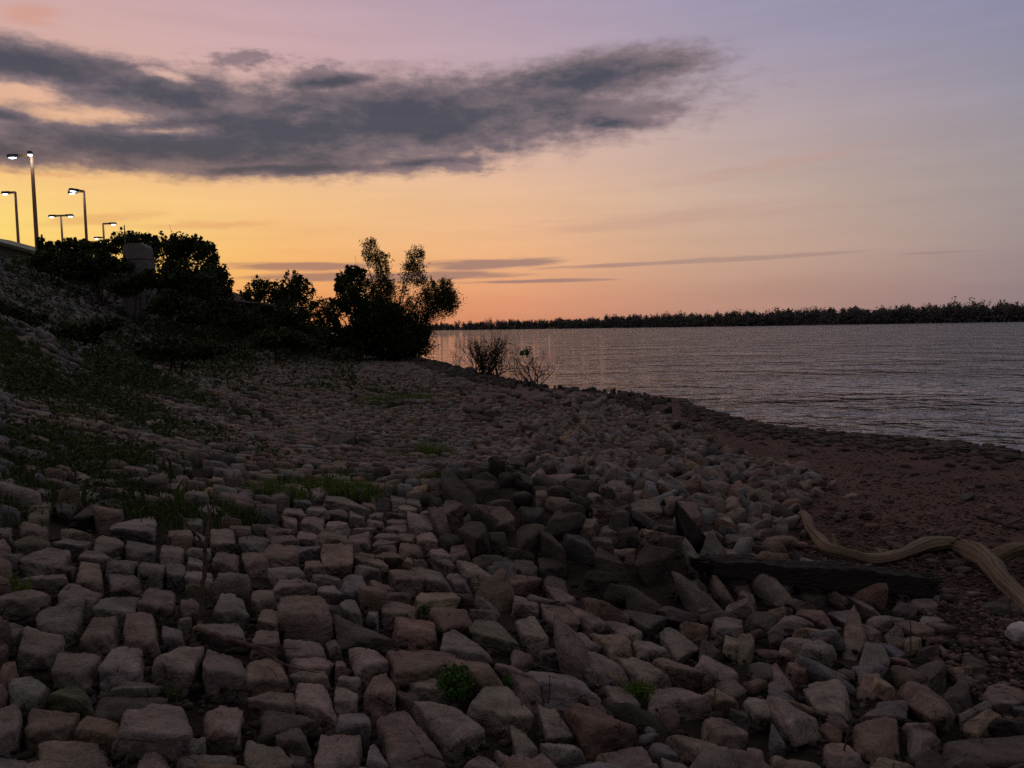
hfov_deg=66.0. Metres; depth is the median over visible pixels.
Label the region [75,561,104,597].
paving stone
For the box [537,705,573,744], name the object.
paving stone
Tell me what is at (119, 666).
paving stone
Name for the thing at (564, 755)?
paving stone
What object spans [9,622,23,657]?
paving stone
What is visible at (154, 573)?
paving stone
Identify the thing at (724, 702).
broken rock
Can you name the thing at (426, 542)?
paving stone
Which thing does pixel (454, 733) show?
paving stone
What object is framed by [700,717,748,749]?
broken rock
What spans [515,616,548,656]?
paving stone
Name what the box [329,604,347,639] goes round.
paving stone
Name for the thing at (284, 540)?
paving stone
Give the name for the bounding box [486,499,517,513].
boulder
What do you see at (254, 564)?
paving stone
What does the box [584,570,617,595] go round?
boulder
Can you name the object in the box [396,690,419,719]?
paving stone
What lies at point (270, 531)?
paving stone
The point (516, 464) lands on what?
boulder
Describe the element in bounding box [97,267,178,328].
shrub
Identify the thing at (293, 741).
paving stone
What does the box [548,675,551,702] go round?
dry stalk
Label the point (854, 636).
broken rock
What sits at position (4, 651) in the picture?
paving stone
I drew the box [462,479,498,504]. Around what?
boulder
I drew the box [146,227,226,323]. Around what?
bank tree
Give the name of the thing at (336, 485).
grass tuft
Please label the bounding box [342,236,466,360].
willow tree
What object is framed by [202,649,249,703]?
paving stone
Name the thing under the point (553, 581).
paving stone
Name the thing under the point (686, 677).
rock
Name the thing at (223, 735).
paving stone
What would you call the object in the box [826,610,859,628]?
broken rock
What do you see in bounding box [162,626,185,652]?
paving stone
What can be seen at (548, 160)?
sky
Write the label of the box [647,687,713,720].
paving stone
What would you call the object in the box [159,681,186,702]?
grass tuft
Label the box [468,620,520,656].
paving stone
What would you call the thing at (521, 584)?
paving stone
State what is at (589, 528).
paving stone
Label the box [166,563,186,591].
paving stone
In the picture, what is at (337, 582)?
paving stone
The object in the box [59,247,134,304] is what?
shrub
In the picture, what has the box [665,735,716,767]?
broken rock
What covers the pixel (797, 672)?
broken rock
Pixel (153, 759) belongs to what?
paving stone
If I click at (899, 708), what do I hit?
broken rock
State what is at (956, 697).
broken rock
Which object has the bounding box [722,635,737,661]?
broken rock
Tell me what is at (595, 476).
paving stone
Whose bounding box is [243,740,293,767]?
paving stone
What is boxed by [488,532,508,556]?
boulder
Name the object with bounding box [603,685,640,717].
paving stone
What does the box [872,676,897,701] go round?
broken rock
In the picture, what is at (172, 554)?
paving stone
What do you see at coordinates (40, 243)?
shrub
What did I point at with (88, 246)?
shrub
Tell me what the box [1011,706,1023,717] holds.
broken rock
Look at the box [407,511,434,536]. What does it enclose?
paving stone
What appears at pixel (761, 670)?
broken rock
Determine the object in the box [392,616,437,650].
paving stone
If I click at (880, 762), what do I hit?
broken rock
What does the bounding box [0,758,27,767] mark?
paving stone
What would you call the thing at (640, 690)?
grass tuft
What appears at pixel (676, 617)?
broken rock
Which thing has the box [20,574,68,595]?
paving stone
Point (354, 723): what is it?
paving stone
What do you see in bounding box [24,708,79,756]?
paving stone
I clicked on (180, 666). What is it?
paving stone
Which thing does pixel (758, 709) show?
broken rock
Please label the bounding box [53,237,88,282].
shrub
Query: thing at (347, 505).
paving stone
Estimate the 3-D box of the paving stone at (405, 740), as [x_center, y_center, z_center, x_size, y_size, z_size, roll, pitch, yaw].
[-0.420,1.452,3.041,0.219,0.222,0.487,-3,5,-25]
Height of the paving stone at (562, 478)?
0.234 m
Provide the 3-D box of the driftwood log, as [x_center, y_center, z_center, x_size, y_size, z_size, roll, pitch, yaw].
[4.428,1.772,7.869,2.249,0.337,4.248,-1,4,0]
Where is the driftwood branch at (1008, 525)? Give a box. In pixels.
[976,515,1023,530]
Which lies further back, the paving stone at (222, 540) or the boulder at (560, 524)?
the boulder at (560, 524)
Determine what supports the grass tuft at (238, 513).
on the ground at (658, 595)
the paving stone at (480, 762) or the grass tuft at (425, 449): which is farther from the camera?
the grass tuft at (425, 449)
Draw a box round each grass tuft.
[0,569,41,591]
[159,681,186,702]
[211,500,277,525]
[235,473,315,506]
[288,473,340,488]
[297,471,398,501]
[356,394,396,407]
[362,492,386,502]
[381,390,441,401]
[388,449,420,457]
[405,440,456,455]
[416,469,440,485]
[615,674,680,702]
[740,710,771,726]
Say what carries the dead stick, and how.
on the ground at (658, 595)
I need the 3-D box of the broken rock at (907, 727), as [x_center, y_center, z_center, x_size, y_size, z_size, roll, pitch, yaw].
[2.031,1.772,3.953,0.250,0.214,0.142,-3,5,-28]
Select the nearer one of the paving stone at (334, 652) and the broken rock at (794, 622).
the paving stone at (334, 652)
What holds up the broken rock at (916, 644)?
on the ground at (658, 595)
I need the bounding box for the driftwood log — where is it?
[798,510,1023,612]
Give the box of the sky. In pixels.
[0,0,1023,326]
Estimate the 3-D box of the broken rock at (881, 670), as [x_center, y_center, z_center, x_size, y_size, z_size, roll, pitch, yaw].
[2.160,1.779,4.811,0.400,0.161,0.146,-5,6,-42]
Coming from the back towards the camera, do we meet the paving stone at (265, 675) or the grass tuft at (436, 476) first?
the grass tuft at (436, 476)
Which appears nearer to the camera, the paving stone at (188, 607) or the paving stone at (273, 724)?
the paving stone at (273, 724)
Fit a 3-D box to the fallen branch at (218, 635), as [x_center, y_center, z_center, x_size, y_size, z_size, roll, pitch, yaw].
[-1.190,1.225,3.739,0.778,0.112,0.187,1,4,23]
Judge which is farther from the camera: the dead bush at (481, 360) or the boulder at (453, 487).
the dead bush at (481, 360)
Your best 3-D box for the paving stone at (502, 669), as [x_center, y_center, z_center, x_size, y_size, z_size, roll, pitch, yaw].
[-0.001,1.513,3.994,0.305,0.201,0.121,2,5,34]
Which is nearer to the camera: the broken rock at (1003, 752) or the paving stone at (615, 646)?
the broken rock at (1003, 752)
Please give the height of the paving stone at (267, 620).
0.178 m
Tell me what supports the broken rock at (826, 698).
on the ground at (658, 595)
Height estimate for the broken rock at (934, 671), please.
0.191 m
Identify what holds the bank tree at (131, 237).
on the ground at (658, 595)
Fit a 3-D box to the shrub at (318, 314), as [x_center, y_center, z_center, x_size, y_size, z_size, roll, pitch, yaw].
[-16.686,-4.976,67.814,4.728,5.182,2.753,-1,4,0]
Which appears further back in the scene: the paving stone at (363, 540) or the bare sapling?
the bare sapling
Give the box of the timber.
[687,554,943,597]
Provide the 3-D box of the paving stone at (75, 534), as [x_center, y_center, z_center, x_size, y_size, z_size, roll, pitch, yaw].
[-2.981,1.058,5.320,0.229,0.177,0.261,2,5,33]
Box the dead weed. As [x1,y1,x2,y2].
[530,652,598,683]
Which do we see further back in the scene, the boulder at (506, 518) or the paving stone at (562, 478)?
the paving stone at (562, 478)
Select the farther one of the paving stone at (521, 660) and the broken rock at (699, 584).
the broken rock at (699, 584)
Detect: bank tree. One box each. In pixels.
[104,230,144,257]
[142,232,160,251]
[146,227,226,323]
[184,253,234,341]
[260,270,315,309]
[324,258,389,361]
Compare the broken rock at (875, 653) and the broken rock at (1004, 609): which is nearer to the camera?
the broken rock at (875, 653)
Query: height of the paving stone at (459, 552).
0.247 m
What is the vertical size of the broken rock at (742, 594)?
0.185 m
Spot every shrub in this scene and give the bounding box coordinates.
[0,299,56,327]
[21,246,90,285]
[35,234,54,250]
[45,316,127,346]
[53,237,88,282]
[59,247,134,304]
[78,239,120,292]
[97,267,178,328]
[129,336,232,372]
[139,289,227,345]
[155,259,222,343]
[207,295,274,356]
[239,275,285,305]
[247,297,332,337]
[247,326,327,363]
[297,296,343,351]
[306,321,378,360]
[342,300,431,361]
[496,342,563,386]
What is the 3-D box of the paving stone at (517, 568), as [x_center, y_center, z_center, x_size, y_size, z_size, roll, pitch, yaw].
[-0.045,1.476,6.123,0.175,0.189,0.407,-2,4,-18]
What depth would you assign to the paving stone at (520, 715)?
3.37 m
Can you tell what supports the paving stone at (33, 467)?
on the ground at (658, 595)
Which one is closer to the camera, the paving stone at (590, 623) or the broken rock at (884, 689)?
the broken rock at (884, 689)
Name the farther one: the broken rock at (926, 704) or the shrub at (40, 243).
the shrub at (40, 243)
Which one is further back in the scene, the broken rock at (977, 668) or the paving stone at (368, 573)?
the paving stone at (368, 573)
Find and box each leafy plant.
[418,604,429,619]
[432,662,474,703]
[501,673,512,689]
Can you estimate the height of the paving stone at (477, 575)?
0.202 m
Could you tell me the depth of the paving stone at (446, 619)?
4.64 m
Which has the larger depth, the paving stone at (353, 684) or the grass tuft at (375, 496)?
the grass tuft at (375, 496)
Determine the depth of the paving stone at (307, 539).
6.17 m
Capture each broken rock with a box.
[656,606,699,626]
[657,627,698,663]
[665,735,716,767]
[676,579,707,600]
[679,621,707,641]
[694,655,738,690]
[698,611,742,625]
[699,530,726,555]
[699,640,720,661]
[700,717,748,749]
[703,531,723,542]
[703,688,738,718]
[709,616,742,646]
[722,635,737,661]
[724,534,755,548]
[725,598,754,616]
[729,709,749,735]
[736,633,754,664]
[737,590,756,610]
[741,697,770,733]
[744,611,775,635]
[747,748,764,761]
[748,662,772,688]
[766,615,813,636]
[766,695,822,751]
[767,724,785,762]
[768,663,794,698]
[769,755,785,767]
[779,637,811,660]
[784,598,815,614]
[785,662,809,689]
[792,628,819,638]
[795,609,834,629]
[799,591,829,609]
[803,679,852,730]
[822,743,864,767]
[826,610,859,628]
[830,645,836,660]
[842,605,866,660]
[846,596,880,620]
[851,665,889,681]
[851,716,899,767]
[856,673,880,707]
[859,641,889,667]
[860,709,897,720]
[864,615,904,633]
[870,757,912,767]
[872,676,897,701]
[875,700,907,725]
[883,622,904,648]
[890,602,917,620]
[893,620,934,643]
[897,681,954,736]
[901,636,921,656]
[901,723,936,746]
[907,728,940,758]
[910,599,937,615]
[913,749,945,767]
[915,645,939,663]
[916,660,945,692]
[940,735,1023,767]
[942,677,971,721]
[957,700,991,726]
[958,708,1001,739]
[963,662,987,676]
[981,602,1011,618]
[985,683,1023,717]
[989,717,1023,737]
[1010,601,1023,621]
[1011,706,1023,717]
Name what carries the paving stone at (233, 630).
on the ground at (658, 595)
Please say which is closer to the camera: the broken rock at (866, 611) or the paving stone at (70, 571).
the paving stone at (70, 571)
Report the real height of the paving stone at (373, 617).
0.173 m
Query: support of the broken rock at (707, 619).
on the ground at (658, 595)
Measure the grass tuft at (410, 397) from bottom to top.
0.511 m
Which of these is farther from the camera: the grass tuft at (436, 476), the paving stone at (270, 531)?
the grass tuft at (436, 476)
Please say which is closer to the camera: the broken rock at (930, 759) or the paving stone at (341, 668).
the broken rock at (930, 759)
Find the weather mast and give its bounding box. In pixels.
[120,225,125,243]
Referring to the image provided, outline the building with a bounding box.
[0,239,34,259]
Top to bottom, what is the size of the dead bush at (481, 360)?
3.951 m
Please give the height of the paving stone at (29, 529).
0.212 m
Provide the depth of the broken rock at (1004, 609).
6.55 m
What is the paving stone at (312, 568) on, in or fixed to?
on the ground at (658, 595)
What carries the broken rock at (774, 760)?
on the ground at (658, 595)
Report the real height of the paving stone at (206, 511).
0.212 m
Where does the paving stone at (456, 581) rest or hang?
on the ground at (658, 595)
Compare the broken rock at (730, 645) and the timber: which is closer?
the broken rock at (730, 645)
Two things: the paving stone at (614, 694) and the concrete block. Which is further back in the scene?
the concrete block
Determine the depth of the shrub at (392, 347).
63.01 m
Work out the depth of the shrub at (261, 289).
73.08 m
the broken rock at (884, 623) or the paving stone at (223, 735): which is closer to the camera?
the paving stone at (223, 735)
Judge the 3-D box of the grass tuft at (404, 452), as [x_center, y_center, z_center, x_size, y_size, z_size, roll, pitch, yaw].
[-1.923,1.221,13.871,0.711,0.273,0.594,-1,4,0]
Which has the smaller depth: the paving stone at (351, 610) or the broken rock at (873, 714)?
the broken rock at (873, 714)
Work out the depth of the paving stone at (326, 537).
6.26 m
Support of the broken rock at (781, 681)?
on the ground at (658, 595)
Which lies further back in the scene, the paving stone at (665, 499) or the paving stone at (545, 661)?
the paving stone at (665, 499)
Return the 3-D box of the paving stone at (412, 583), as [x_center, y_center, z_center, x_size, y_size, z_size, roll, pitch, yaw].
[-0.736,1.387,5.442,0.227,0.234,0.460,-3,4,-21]
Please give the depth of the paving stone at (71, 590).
4.08 m
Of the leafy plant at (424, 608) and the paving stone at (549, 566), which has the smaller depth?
the leafy plant at (424, 608)
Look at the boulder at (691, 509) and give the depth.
9.57 m
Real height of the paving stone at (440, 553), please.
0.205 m
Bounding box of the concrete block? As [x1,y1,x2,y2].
[120,243,157,321]
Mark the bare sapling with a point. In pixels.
(455, 358)
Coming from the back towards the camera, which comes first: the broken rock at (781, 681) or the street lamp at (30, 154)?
the street lamp at (30, 154)
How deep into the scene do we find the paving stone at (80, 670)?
3.18 m
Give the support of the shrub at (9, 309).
on the ground at (658, 595)
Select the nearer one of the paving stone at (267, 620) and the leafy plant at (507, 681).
the leafy plant at (507, 681)
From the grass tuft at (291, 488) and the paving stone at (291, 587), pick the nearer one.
the paving stone at (291, 587)
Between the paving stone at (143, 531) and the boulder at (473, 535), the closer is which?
the paving stone at (143, 531)
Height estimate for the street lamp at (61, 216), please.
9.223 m
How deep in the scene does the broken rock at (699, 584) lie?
5.99 m
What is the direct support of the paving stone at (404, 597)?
on the ground at (658, 595)
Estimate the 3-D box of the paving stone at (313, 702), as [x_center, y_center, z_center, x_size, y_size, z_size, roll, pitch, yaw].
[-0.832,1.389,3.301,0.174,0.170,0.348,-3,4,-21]
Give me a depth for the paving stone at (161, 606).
4.08 m
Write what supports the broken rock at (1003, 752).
on the ground at (658, 595)
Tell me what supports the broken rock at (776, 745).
on the ground at (658, 595)
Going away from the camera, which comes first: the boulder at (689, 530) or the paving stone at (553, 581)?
the paving stone at (553, 581)
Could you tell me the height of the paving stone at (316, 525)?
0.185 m
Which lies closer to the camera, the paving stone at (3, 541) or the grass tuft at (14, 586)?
the grass tuft at (14, 586)
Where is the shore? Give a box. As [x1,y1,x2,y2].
[433,319,1023,329]
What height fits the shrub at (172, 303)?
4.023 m
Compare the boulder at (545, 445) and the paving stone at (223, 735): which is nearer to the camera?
the paving stone at (223, 735)
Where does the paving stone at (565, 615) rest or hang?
on the ground at (658, 595)
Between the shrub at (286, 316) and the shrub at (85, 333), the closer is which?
the shrub at (85, 333)
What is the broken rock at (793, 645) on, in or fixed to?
on the ground at (658, 595)
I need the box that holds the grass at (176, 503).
[0,267,470,550]
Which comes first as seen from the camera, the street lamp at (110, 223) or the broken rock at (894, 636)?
the broken rock at (894, 636)
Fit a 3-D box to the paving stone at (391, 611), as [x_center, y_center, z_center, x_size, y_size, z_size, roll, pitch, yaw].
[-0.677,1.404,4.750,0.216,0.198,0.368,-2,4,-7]
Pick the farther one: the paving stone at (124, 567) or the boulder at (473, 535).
the boulder at (473, 535)
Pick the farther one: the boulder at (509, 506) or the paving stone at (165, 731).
the boulder at (509, 506)
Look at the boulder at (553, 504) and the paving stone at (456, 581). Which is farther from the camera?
the boulder at (553, 504)
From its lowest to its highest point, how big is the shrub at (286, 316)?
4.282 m
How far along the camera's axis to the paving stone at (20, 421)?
9.65 m
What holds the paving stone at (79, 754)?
on the ground at (658, 595)
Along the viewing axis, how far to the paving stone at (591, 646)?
4.48 m
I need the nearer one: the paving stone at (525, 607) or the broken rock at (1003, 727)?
the broken rock at (1003, 727)
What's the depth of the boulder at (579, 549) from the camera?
6.44 m
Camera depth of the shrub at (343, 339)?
61.50 m
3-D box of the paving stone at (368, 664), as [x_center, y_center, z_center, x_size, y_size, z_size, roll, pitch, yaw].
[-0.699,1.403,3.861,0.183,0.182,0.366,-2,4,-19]
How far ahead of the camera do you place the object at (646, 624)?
5.06 m
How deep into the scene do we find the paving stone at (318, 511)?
7.25 m
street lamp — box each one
[1,191,19,242]
[6,151,38,251]
[48,214,73,241]
[68,188,87,255]
[102,222,116,239]
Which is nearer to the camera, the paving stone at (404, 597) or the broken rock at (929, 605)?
the paving stone at (404, 597)
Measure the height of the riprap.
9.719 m
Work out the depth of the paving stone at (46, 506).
5.75 m
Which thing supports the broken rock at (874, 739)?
on the ground at (658, 595)
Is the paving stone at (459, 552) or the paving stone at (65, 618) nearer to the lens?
the paving stone at (65, 618)
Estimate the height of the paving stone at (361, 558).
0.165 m
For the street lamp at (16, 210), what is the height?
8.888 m
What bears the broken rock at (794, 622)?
on the ground at (658, 595)
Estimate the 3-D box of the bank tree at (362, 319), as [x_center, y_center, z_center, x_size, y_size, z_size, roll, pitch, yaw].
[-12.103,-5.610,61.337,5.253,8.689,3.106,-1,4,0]
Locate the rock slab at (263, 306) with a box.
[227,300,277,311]
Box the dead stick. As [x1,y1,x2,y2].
[177,501,210,641]
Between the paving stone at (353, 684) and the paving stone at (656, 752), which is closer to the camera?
the paving stone at (656, 752)
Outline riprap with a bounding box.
[0,257,1023,767]
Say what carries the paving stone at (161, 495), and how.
on the ground at (658, 595)
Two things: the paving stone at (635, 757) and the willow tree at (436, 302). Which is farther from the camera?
the willow tree at (436, 302)
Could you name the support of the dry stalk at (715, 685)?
on the broken rock at (724, 702)
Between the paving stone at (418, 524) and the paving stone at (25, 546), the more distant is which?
the paving stone at (418, 524)
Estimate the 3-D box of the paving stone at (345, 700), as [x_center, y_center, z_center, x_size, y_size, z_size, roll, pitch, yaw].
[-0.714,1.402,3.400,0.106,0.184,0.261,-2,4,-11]
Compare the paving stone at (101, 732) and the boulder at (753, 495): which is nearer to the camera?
the paving stone at (101, 732)
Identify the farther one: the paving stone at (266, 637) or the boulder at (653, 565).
the boulder at (653, 565)
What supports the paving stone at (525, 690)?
on the ground at (658, 595)
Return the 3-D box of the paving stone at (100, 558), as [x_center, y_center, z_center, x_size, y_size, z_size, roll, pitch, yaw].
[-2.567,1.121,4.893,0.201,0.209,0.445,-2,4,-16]
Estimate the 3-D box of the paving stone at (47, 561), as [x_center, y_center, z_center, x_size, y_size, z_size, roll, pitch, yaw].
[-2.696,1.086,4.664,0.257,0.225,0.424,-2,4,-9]
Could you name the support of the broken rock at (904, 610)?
on the ground at (658, 595)
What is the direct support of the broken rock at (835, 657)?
on the ground at (658, 595)
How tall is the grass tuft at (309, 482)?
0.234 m
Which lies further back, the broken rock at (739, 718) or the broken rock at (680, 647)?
the broken rock at (680, 647)
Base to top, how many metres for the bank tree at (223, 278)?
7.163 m
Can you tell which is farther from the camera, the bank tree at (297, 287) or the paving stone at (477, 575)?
the bank tree at (297, 287)
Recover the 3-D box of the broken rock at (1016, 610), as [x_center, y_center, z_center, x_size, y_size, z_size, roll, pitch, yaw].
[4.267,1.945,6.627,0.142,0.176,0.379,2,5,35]
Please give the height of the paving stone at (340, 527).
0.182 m
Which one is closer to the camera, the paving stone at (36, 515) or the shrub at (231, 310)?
the paving stone at (36, 515)
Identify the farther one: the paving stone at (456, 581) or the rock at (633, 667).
the paving stone at (456, 581)
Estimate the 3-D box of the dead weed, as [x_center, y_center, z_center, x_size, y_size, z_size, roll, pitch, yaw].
[0.294,1.420,4.009,0.370,0.055,0.300,2,5,32]
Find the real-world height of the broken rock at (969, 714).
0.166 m
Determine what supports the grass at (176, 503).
on the ground at (658, 595)
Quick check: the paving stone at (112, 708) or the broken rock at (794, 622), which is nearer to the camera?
the paving stone at (112, 708)
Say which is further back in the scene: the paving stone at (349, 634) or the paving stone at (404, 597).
the paving stone at (404, 597)
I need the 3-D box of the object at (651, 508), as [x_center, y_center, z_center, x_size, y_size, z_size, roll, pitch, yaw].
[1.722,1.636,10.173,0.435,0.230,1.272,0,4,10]
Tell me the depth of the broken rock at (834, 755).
3.42 m
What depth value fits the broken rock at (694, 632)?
5.14 m
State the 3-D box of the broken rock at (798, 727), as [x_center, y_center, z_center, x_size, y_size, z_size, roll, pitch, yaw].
[1.375,1.684,3.798,0.241,0.247,0.399,-1,4,0]
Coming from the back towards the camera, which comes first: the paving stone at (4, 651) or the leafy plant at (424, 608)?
the leafy plant at (424, 608)
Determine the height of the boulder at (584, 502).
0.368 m
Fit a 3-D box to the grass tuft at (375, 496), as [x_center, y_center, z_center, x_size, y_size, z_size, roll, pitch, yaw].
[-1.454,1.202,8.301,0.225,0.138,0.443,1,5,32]
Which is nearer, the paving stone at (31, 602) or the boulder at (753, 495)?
the paving stone at (31, 602)
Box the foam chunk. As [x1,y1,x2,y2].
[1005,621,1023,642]
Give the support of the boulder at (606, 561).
on the ground at (658, 595)
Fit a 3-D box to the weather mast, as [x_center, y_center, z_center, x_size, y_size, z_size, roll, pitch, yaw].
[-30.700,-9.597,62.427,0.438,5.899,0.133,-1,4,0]
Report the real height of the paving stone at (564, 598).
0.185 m
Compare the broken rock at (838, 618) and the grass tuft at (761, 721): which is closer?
the grass tuft at (761, 721)
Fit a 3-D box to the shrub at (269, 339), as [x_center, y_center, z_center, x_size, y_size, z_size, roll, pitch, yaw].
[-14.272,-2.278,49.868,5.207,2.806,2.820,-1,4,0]
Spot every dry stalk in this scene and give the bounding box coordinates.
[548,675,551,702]
[712,669,720,709]
[843,720,854,750]
[909,616,912,658]
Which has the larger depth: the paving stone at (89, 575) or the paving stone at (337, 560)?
the paving stone at (337, 560)
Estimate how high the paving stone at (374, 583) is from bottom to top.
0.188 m
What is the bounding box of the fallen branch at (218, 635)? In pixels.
[192,626,318,672]
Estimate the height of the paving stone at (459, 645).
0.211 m
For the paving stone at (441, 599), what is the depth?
4.97 m
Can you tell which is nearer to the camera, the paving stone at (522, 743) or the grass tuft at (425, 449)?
the paving stone at (522, 743)
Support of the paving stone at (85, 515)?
on the ground at (658, 595)
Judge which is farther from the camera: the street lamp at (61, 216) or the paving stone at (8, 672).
the street lamp at (61, 216)
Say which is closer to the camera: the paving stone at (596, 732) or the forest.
the paving stone at (596, 732)
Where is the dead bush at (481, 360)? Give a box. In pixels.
[451,318,545,375]
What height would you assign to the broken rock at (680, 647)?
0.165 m
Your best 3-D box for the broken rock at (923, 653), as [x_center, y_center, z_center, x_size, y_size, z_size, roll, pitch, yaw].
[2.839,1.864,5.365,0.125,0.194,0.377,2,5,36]
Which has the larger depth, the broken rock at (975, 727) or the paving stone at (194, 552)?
the paving stone at (194, 552)
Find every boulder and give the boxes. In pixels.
[328,433,354,444]
[428,506,450,538]
[441,470,476,515]
[442,500,465,523]
[457,521,490,560]
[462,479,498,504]
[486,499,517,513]
[487,506,515,534]
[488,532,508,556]
[506,459,524,470]
[516,523,545,558]
[519,506,547,525]
[538,441,555,452]
[540,529,567,577]
[544,496,569,513]
[545,510,585,540]
[562,534,595,565]
[570,497,589,517]
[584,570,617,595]
[594,548,631,582]
[618,526,638,549]
[634,543,675,587]
[673,501,701,527]
[674,501,705,553]
[746,488,774,502]
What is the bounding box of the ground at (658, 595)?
[0,269,1023,767]
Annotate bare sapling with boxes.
[449,350,464,367]
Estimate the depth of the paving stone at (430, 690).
3.59 m
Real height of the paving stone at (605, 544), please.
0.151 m
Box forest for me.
[331,296,1023,331]
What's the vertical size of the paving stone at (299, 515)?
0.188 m
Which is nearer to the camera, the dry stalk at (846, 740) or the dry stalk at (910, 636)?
the dry stalk at (846, 740)
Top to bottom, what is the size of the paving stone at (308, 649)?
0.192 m
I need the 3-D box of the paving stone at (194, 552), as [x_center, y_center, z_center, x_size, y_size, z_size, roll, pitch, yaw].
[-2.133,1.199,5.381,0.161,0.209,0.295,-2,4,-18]
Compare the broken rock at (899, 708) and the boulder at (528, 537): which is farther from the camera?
the boulder at (528, 537)
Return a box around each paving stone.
[0,527,14,548]
[0,539,9,546]
[0,589,54,623]
[0,643,9,668]
[0,661,18,689]
[0,704,23,759]
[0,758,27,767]
[2,478,14,483]
[3,415,38,426]
[8,676,52,722]
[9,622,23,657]
[11,536,52,555]
[17,626,65,680]
[19,521,48,538]
[19,547,71,576]
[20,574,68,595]
[24,465,44,477]
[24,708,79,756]
[26,501,56,520]
[27,508,49,531]
[29,488,50,500]
[36,592,85,646]
[38,740,112,767]
[47,684,94,720]
[51,652,101,701]
[52,539,91,560]
[55,501,80,524]
[57,583,101,619]
[60,528,95,545]
[61,565,77,583]
[63,459,104,473]
[68,498,124,529]
[74,716,119,759]
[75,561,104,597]
[78,550,111,575]
[79,616,123,660]
[92,596,139,630]
[93,535,125,558]
[94,697,167,722]
[98,646,146,694]
[105,560,138,583]
[108,574,142,598]
[109,516,156,544]
[109,681,163,697]
[109,703,192,767]
[118,487,127,498]
[123,612,161,664]
[125,541,156,564]
[137,562,165,589]
[137,588,177,629]
[137,751,169,767]
[146,419,163,424]
[152,646,203,700]
[159,545,185,572]
[160,492,174,499]
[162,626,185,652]
[166,530,193,545]
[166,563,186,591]
[176,754,236,767]
[180,599,198,626]
[184,571,213,586]
[186,547,211,567]
[187,556,202,571]
[197,505,220,524]
[197,623,247,652]
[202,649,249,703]
[203,705,243,759]
[209,528,238,555]
[211,552,241,575]
[213,593,249,638]
[238,535,269,552]
[241,552,269,578]
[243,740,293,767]
[245,658,288,696]
[248,691,295,719]
[249,630,280,659]
[251,590,276,617]
[253,710,322,746]
[256,609,280,640]
[263,544,299,567]
[265,527,291,541]
[267,566,306,586]
[269,535,299,545]
[273,578,317,603]
[275,727,313,766]
[277,595,334,613]
[279,508,306,524]
[283,639,326,668]
[288,657,334,679]
[289,671,333,699]
[295,683,337,732]
[296,546,320,563]
[297,531,318,546]
[299,517,324,534]
[303,560,326,581]
[306,506,330,521]
[312,574,342,589]
[314,734,363,767]
[317,585,342,604]
[318,530,347,548]
[320,543,353,579]
[322,496,371,520]
[325,521,350,537]
[326,640,342,662]
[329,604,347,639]
[333,614,397,656]
[333,676,361,699]
[334,686,358,719]
[335,661,347,686]
[335,713,371,748]
[339,574,365,609]
[339,599,362,626]
[348,647,388,689]
[349,531,371,553]
[353,552,388,578]
[354,565,381,583]
[364,673,395,725]
[366,611,379,632]
[366,744,387,767]
[369,580,394,591]
[374,551,402,569]
[375,711,445,767]
[381,601,416,629]
[386,650,457,692]
[388,569,426,598]
[388,592,410,604]
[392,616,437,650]
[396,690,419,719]
[399,543,423,562]
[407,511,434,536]
[408,678,448,705]
[411,567,453,592]
[412,701,485,767]
[413,592,460,616]
[416,532,439,552]
[427,548,454,565]
[427,606,472,640]
[432,557,454,576]
[440,630,492,664]
[445,573,471,593]
[450,544,470,570]
[456,560,491,592]
[464,756,499,767]
[466,660,490,667]
[467,685,526,738]
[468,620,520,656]
[494,663,528,679]
[494,750,508,767]
[498,557,520,573]
[506,696,533,738]
[509,574,541,595]
[510,649,534,672]
[510,725,537,757]
[511,595,539,618]
[511,672,541,713]
[513,559,539,577]
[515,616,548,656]
[529,671,608,714]
[535,490,547,507]
[537,557,567,583]
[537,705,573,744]
[539,648,559,671]
[539,743,585,767]
[540,603,580,635]
[543,575,567,597]
[545,585,576,606]
[546,473,575,482]
[553,632,601,653]
[564,703,636,762]
[565,605,609,634]
[579,474,600,479]
[579,518,598,538]
[584,651,628,695]
[590,633,631,661]
[592,537,613,554]
[595,747,658,767]
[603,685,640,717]
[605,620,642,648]
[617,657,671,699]
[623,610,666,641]
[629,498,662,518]
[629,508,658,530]
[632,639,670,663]
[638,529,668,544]
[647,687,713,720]
[647,743,678,767]
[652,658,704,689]
[660,758,687,767]
[664,496,682,505]
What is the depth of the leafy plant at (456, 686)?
3.58 m
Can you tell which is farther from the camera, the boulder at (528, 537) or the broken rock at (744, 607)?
the boulder at (528, 537)
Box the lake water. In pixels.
[331,322,1023,450]
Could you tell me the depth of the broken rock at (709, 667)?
4.33 m

